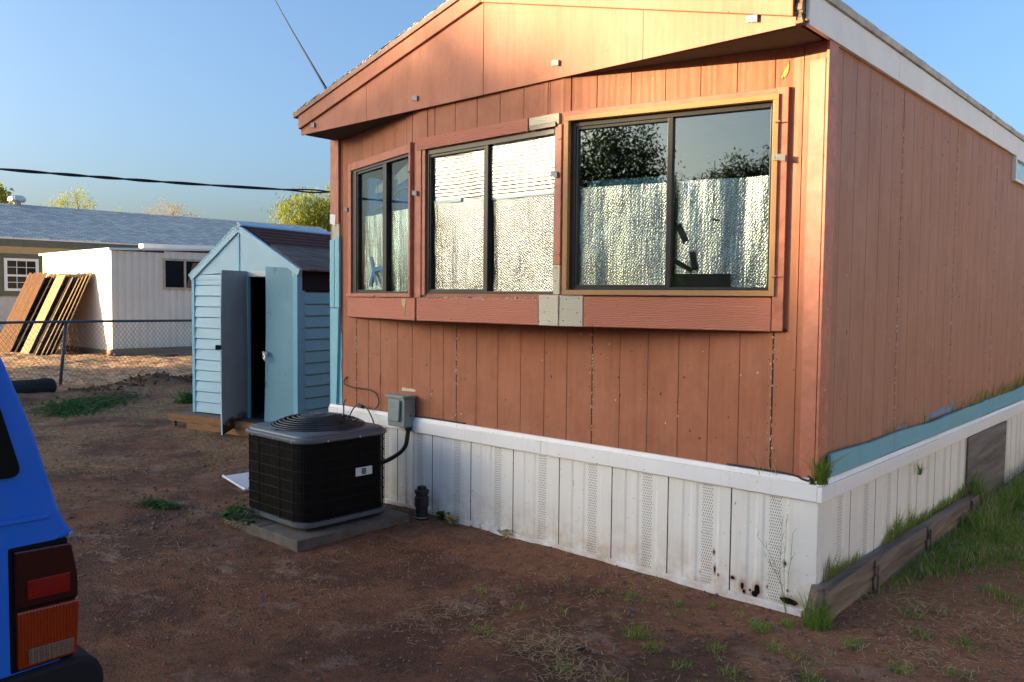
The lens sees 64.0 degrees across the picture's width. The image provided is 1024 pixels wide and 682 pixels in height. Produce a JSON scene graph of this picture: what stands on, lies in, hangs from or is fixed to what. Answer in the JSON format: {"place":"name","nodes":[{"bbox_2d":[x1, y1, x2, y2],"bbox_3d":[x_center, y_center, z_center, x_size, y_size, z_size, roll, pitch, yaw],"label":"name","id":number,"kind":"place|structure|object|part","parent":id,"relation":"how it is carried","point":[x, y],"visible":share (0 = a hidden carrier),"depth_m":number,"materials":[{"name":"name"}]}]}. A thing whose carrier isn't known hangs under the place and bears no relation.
{"place":"outdoors","nodes":[
{"label":"outdoors","id":0,"kind":"place"},
{"bbox_2d":[0,168,329,192],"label":"service cable","id":1,"kind":"object","parent":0,"point":[134,179],"visible":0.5,"depth_m":9.51,"materials":[{"name":"black rubber"}]},
{"bbox_2d":[0,346,1023,681],"bbox_3d":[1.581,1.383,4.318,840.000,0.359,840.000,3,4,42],"label":"ground","id":2,"kind":"structure","parent":0,"point":[116,656],"depth_m":4.50,"materials":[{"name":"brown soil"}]},
{"bbox_2d":[0,183,14,203],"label":"shade tree","id":3,"kind":"object","parent":2,"relation":"on","point":[3,198],"visible":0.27,"depth_m":41.54,"materials":[{"name":"green plant"}]},
{"bbox_2d":[0,272,47,352],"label":"fence panel","id":4,"kind":"object","parent":2,"relation":"on","point":[26,298],"visible":0.85,"depth_m":23.63,"materials":[{"name":"brown wood"}]},
{"bbox_2d":[11,277,52,351],"bbox_3d":[-13.796,-0.755,23.423,0.910,2.189,1.024,3,4,42],"label":"fence panel","id":5,"kind":"object","parent":2,"relation":"on","point":[39,297],"visible":0.46,"depth_m":23.29,"materials":[{"name":"brown wood"}]},
{"bbox_2d":[11,378,56,392],"bbox_3d":[-8.363,0.798,12.832,0.339,0.304,2.329,3,4,36],"label":"log","id":6,"kind":"object","parent":2,"relation":"on","point":[37,385],"visible":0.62,"depth_m":13.43,"materials":[{"name":"black plant"}]},
{"bbox_2d":[21,275,65,353],"bbox_3d":[-13.089,-0.746,22.891,0.670,2.239,1.024,3,4,42],"label":"fence panel","id":7,"kind":"object","parent":2,"relation":"on","point":[44,312],"visible":0.78,"depth_m":22.88,"materials":[{"name":"yellow wood"}]},
{"bbox_2d":[17,277,73,354],"bbox_3d":[-13.157,-0.728,23.071,1.610,2.183,1.041,3,4,42],"label":"fence panel","id":8,"kind":"object","parent":2,"relation":"on","point":[61,294],"visible":0.41,"depth_m":22.82,"materials":[{"name":"brown wood"}]},
{"bbox_2d":[0,357,103,681],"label":"parked car","id":9,"kind":"object","parent":2,"relation":"on","point":[39,605],"visible":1,"depth_m":2.27,"materials":[{"name":"blue paint"}]},
{"bbox_3d":[-1.686,0.226,1.847,0.012,0.339,1.027,3,4,42],"label":"window","id":10,"kind":"part","parent":9,"relation":"part of","materials":[{"name":"black glass"}]},
{"bbox_2d":[37,278,79,354],"bbox_3d":[-13.038,-0.713,23.085,1.810,2.154,1.042,3,4,42],"label":"fence panel","id":11,"kind":"object","parent":2,"relation":"on","point":[66,299],"visible":0.27,"depth_m":22.61,"materials":[{"name":"brown wood"}]},
{"bbox_2d":[43,276,83,354],"bbox_3d":[-12.924,-0.737,23.089,1.810,2.203,1.041,3,4,42],"label":"fence panel","id":12,"kind":"object","parent":2,"relation":"on","point":[78,286],"visible":0.27,"depth_m":22.56,"materials":[{"name":"brown wood"}]},
{"bbox_2d":[47,274,87,354],"bbox_3d":[-12.845,-0.763,23.131,1.910,2.253,1.031,3,4,42],"label":"fence panel","id":13,"kind":"object","parent":2,"relation":"on","point":[52,347],"visible":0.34,"depth_m":22.59,"materials":[{"name":"brown wood"}]},
{"bbox_2d":[46,273,91,353],"bbox_3d":[-13.299,-0.819,23.655,3.410,2.303,1.021,3,4,42],"label":"fence panel","id":14,"kind":"object","parent":2,"relation":"on","point":[86,283],"visible":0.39,"depth_m":22.68,"materials":[{"name":"brown wood"}]},
{"bbox_2d":[40,183,98,209],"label":"desert tree","id":15,"kind":"object","parent":2,"relation":"on","point":[61,203],"visible":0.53,"depth_m":48.06,"materials":[{"name":"green plant"}]},
{"bbox_2d":[24,391,151,420],"bbox_3d":[-6.326,0.939,12.074,1.645,0.155,2.646,1,3,6],"label":"weed patch","id":16,"kind":"object","parent":2,"relation":"on","point":[98,401],"visible":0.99,"depth_m":12.03,"materials":[{"name":"green plant"}]},
{"bbox_2d":[0,319,191,384],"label":"chain link fence","id":17,"kind":"object","parent":2,"relation":"on","point":[64,343],"visible":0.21,"depth_m":15.28,"materials":[{"name":"metal"}]},
{"bbox_2d":[106,350,120,355],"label":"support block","id":18,"kind":"structure","parent":2,"relation":"on","point":[113,353],"depth_m":22.13,"materials":[{"name":"grey concrete"}]},
{"bbox_2d":[39,243,214,355],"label":"storage shed","id":19,"kind":"structure","parent":2,"relation":"on","point":[144,281],"depth_m":23.05,"materials":[{"name":"white metal"}]},
{"bbox_2d":[163,258,201,289],"bbox_3d":[-9.438,-1.920,23.636,0.050,0.880,1.250,3,4,42],"label":"window","id":20,"kind":"structure","parent":19,"relation":"in","point":[175,271],"depth_m":23.49,"materials":[{"name":"black glass"}]},
{"bbox_2d":[68,371,192,393],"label":"soil clods","id":21,"kind":"object","parent":2,"relation":"on","point":[127,384],"visible":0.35,"depth_m":14.35,"materials":[{"name":"brown soil"}]},
{"bbox_2d":[132,496,191,509],"bbox_3d":[-2.774,1.282,6.459,0.491,0.061,0.288,2,3,30],"label":"weed patch","id":22,"kind":"object","parent":2,"relation":"on","point":[158,502],"visible":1,"depth_m":6.44,"materials":[{"name":"green plant"}]},
{"bbox_2d":[0,195,327,333],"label":"neighbour house","id":23,"kind":"structure","parent":2,"relation":"on","point":[29,234],"depth_m":31.95,"materials":[{"name":"grey paint"}]},
{"bbox_2d":[3,258,38,290],"bbox_3d":[-17.683,-2.388,29.559,0.049,1.170,1.120,3,4,42],"label":"window","id":24,"kind":"structure","parent":23,"relation":"in","point":[16,270],"depth_m":29.46,"materials":[{"name":"white glass"}]},
{"bbox_2d":[141,195,202,217],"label":"desert tree","id":25,"kind":"object","parent":2,"relation":"on","point":[172,211],"visible":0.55,"depth_m":57.31,"materials":[{"name":"green plant"}]},
{"bbox_2d":[157,350,191,355],"bbox_3d":[-8.857,0.375,23.430,0.565,0.316,2.770,3,4,42],"label":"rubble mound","id":26,"kind":"object","parent":2,"relation":"on","point":[187,352],"visible":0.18,"depth_m":22.82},
{"bbox_2d":[170,390,192,403],"bbox_3d":[-4.991,0.886,12.926,0.748,0.193,0.738,-1,3,-25],"label":"weed patch","id":27,"kind":"object","parent":2,"relation":"on","point":[183,395],"visible":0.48,"depth_m":12.81,"materials":[{"name":"green plant"}]},
{"bbox_2d":[169,411,263,436],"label":"wooden platform","id":28,"kind":"structure","parent":2,"relation":"on","point":[201,421],"depth_m":10.10,"materials":[{"name":"brown wood"}]},
{"bbox_2d":[188,222,330,434],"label":"tool shed","id":29,"kind":"structure","parent":28,"relation":"on","point":[260,321],"depth_m":9.89,"materials":[{"name":"blue wood"}]},
{"bbox_2d":[215,270,247,434],"bbox_3d":[-3.343,0.133,9.760,0.043,1.940,0.517,2,3,25],"label":"door","id":30,"kind":"structure","parent":29,"relation":"in","point":[233,331],"depth_m":9.77,"materials":[{"name":"wood"}]},
{"bbox_2d":[262,266,292,421],"bbox_3d":[-2.767,0.081,9.656,0.437,1.915,0.110,2,3,24],"label":"door","id":31,"kind":"structure","parent":29,"relation":"in","point":[278,355],"depth_m":9.67,"materials":[{"name":"blue wood"}]},
{"bbox_2d":[222,472,248,490],"bbox_3d":[-2.285,1.235,7.302,0.404,0.030,0.634,-2,4,-36],"label":"metal sheet","id":32,"kind":"object","parent":2,"relation":"on","point":[241,480],"visible":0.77,"depth_m":7.29,"materials":[{"name":"white metal"}]},
{"bbox_2d":[217,501,258,531],"bbox_3d":[-1.960,1.251,5.888,0.442,0.182,0.163,3,4,37],"label":"vine weed","id":33,"kind":"object","parent":2,"relation":"on","point":[229,511],"visible":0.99,"depth_m":5.88,"materials":[{"name":"green plant"}]},
{"bbox_2d":[261,182,330,231],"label":"shade tree","id":34,"kind":"object","parent":2,"relation":"on","point":[311,216],"visible":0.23,"depth_m":53.50,"materials":[{"name":"green plant"}]},
{"bbox_2d":[224,507,408,551],"bbox_3d":[-1.438,1.319,6.030,0.965,0.098,0.960,3,4,42],"label":"concrete pad","id":35,"kind":"object","parent":2,"relation":"on","point":[292,538],"visible":0.31,"depth_m":5.68,"materials":[{"name":"grey concrete"}]},
{"bbox_2d":[245,412,386,530],"bbox_3d":[-1.433,0.896,6.012,0.826,0.752,0.791,3,4,42],"label":"air conditioner","id":36,"kind":"object","parent":35,"relation":"on","point":[309,471],"visible":1,"depth_m":5.73,"materials":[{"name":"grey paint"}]},
{"bbox_2d":[414,485,428,520],"bbox_3d":[-0.676,1.222,6.139,0.110,0.275,0.110,3,4,42],"label":"cleanout pipe","id":37,"kind":"object","parent":2,"relation":"on","point":[421,492],"visible":0.93,"depth_m":6.10,"materials":[{"name":"black plastic"}]},
{"bbox_2d":[432,510,449,519],"bbox_3d":[-0.532,1.313,6.155,0.100,0.078,0.136,-2,4,-39],"label":"weed","id":38,"kind":"object","parent":2,"relation":"on","point":[440,514],"visible":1,"depth_m":6.14,"materials":[{"name":"green plant"}]},
{"bbox_2d":[443,513,459,524],"bbox_3d":[-0.443,1.317,6.056,0.126,0.078,0.096,3,4,42],"label":"weed","id":39,"kind":"object","parent":2,"relation":"on","point":[452,518],"visible":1,"depth_m":6.04,"materials":[{"name":"plant"}]},
{"bbox_2d":[497,528,511,538],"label":"weed","id":40,"kind":"object","parent":2,"relation":"on","point":[503,531],"visible":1,"depth_m":5.71,"materials":[{"name":"plant"}]},
{"bbox_2d":[500,600,508,605],"bbox_3d":[-0.041,1.421,4.439,0.063,0.033,0.048,3,4,42],"label":"stone","id":41,"kind":"object","parent":2,"relation":"on","point":[503,602],"visible":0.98,"depth_m":4.42,"materials":[{"name":"grey stone"}]},
{"bbox_2d":[37,398,1023,681],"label":"straw","id":42,"kind":"object","parent":2,"relation":"on","point":[551,638],"visible":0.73,"depth_m":4.07,"materials":[{"name":"plant"}]},
{"bbox_2d":[69,451,1008,680],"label":"dead leaves","id":43,"kind":"object","parent":2,"relation":"on","point":[628,613],"visible":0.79,"depth_m":4.46,"materials":[{"name":"brown plant"}]},
{"bbox_2d":[577,645,587,651],"bbox_3d":[0.330,1.452,3.861,0.063,0.032,0.046,3,4,42],"label":"stone","id":44,"kind":"object","parent":2,"relation":"on","point":[582,649],"visible":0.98,"depth_m":3.85,"materials":[{"name":"grey stone"}]},
{"bbox_2d":[293,0,1023,616],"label":"mobile home","id":45,"kind":"object","parent":2,"relation":"on","point":[619,282],"visible":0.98,"depth_m":5.11,"materials":[{"name":"wood"}]},
{"bbox_2d":[275,0,327,88],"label":"guy wire","id":46,"kind":"object","parent":45,"relation":"attached to","point":[317,74],"visible":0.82,"depth_m":9.04,"materials":[{"name":"black metal"}]},
{"bbox_2d":[343,377,379,408],"bbox_3d":[-1.254,0.427,6.819,0.478,0.235,0.031,3,4,43],"label":"cable","id":47,"kind":"object","parent":45,"relation":"attached to","point":[365,389],"visible":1,"depth_m":6.77,"materials":[{"name":"black rubber"}]},
{"bbox_2d":[343,399,390,462],"bbox_3d":[-1.183,0.727,6.654,0.076,0.444,0.734,-2,4,-41],"label":"cable","id":48,"kind":"object","parent":45,"relation":"attached to","point":[361,406],"visible":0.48,"depth_m":6.74,"materials":[{"name":"black rubber"}]},
{"bbox_2d":[352,154,408,292],"bbox_3d":[-0.985,-0.881,6.415,0.094,1.020,1.120,-1,4,-34],"label":"window","id":49,"kind":"structure","parent":45,"relation":"in","point":[385,200],"depth_m":6.49,"materials":[{"name":"brown metal"}]},
{"bbox_2d":[383,427,411,463],"bbox_3d":[-1.015,0.846,6.371,0.468,0.388,0.098,0,3,-8],"label":"power conduit","id":50,"kind":"object","parent":45,"relation":"attached to","point":[403,448],"visible":0.68,"depth_m":6.37,"materials":[{"name":"black plastic"}]},
{"bbox_2d":[385,393,415,427],"bbox_3d":[-0.872,0.541,6.396,0.222,0.245,0.137,3,4,42],"label":"disconnect box","id":51,"kind":"object","parent":45,"relation":"attached to","point":[401,408],"visible":1,"depth_m":6.34,"materials":[{"name":"grey paint"}]},
{"bbox_2d":[410,415,465,423],"bbox_3d":[-0.577,0.629,6.210,0.598,0.096,0.056,3,4,35],"label":"cable","id":52,"kind":"object","parent":45,"relation":"attached to","point":[439,419],"visible":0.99,"depth_m":6.20,"materials":[{"name":"black rubber"}]},
{"bbox_2d":[427,128,554,293],"bbox_3d":[-0.149,-0.817,5.421,1.187,1.010,0.069,3,4,42],"label":"window","id":53,"kind":"structure","parent":45,"relation":"in","point":[497,242],"depth_m":5.39,"materials":[{"name":"glass"}]},
{"bbox_2d":[569,102,772,290],"bbox_3d":[0.883,-0.792,4.682,1.180,1.004,0.060,2,3,28],"label":"window","id":54,"kind":"structure","parent":45,"relation":"in","point":[621,230],"depth_m":4.67,"materials":[{"name":"brown metal"}]},
{"bbox_2d":[743,452,781,475],"bbox_3d":[1.388,0.632,4.457,0.290,0.165,0.211,-1,3,-31],"label":"tall weed","id":55,"kind":"object","parent":45,"relation":"on","point":[768,466],"visible":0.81,"depth_m":4.41,"materials":[{"name":"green plant"}]},
{"bbox_2d":[727,463,810,481],"bbox_3d":[1.387,0.707,4.439,0.028,0.032,0.495,-2,4,-43],"label":"cable","id":56,"kind":"object","parent":45,"relation":"attached to","point":[790,474],"visible":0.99,"depth_m":4.43,"materials":[{"name":"black rubber"}]},
{"bbox_2d":[792,447,845,484],"bbox_3d":[1.599,0.640,4.262,0.316,0.203,0.291,3,4,42],"label":"grass tuft","id":57,"kind":"object","parent":45,"relation":"attached to","point":[822,475],"visible":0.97,"depth_m":4.24,"materials":[{"name":"plant"}]},
{"bbox_2d":[914,462,926,474],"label":"grass tuft","id":58,"kind":"object","parent":45,"relation":"attached to","point":[919,470],"visible":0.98,"depth_m":5.46,"materials":[{"name":"plant"}]},
{"bbox_2d":[1011,155,1023,186],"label":"window","id":59,"kind":"structure","parent":45,"relation":"in","point":[1017,162],"depth_m":7.44,"materials":[{"name":"white glass"}]},
{"bbox_2d":[757,517,797,612],"bbox_3d":[1.448,1.187,4.332,0.260,0.530,0.193,3,4,42],"label":"tall weed","id":60,"kind":"object","parent":2,"relation":"on","point":[783,597],"visible":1,"depth_m":4.34,"materials":[{"name":"beige plant"}]},
{"bbox_2d":[788,591,850,631],"bbox_3d":[1.573,1.375,4.189,0.338,0.182,0.302,3,4,42],"label":"grass tuft","id":61,"kind":"object","parent":2,"relation":"on","point":[816,619],"visible":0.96,"depth_m":4.17,"materials":[{"name":"plant"}]},
{"bbox_2d":[804,489,987,625],"bbox_3d":[2.695,1.335,5.414,0.145,0.249,3.378,3,4,43],"label":"timber edging","id":62,"kind":"object","parent":2,"relation":"on","point":[856,580],"visible":0.73,"depth_m":4.88,"materials":[{"name":"brown wood"}]},
{"bbox_2d":[962,465,1002,509],"bbox_3d":[3.644,1.142,6.477,0.636,0.355,0.638,1,3,14],"label":"grass tuft","id":63,"kind":"object","parent":2,"relation":"on","point":[976,486],"visible":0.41,"depth_m":6.46,"materials":[{"name":"plant"}]},
{"bbox_2d":[0,0,1023,224],"label":"sky","id":64,"kind":"structure","parent":0,"point":[195,91],"materials":[{"name":"blue"}]},
{"bbox_2d":[427,372,1023,681],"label":"grass","id":65,"kind":"structure","parent":0,"point":[1007,502],"depth_m":5.17,"materials":[{"name":"plant"}]}
]}

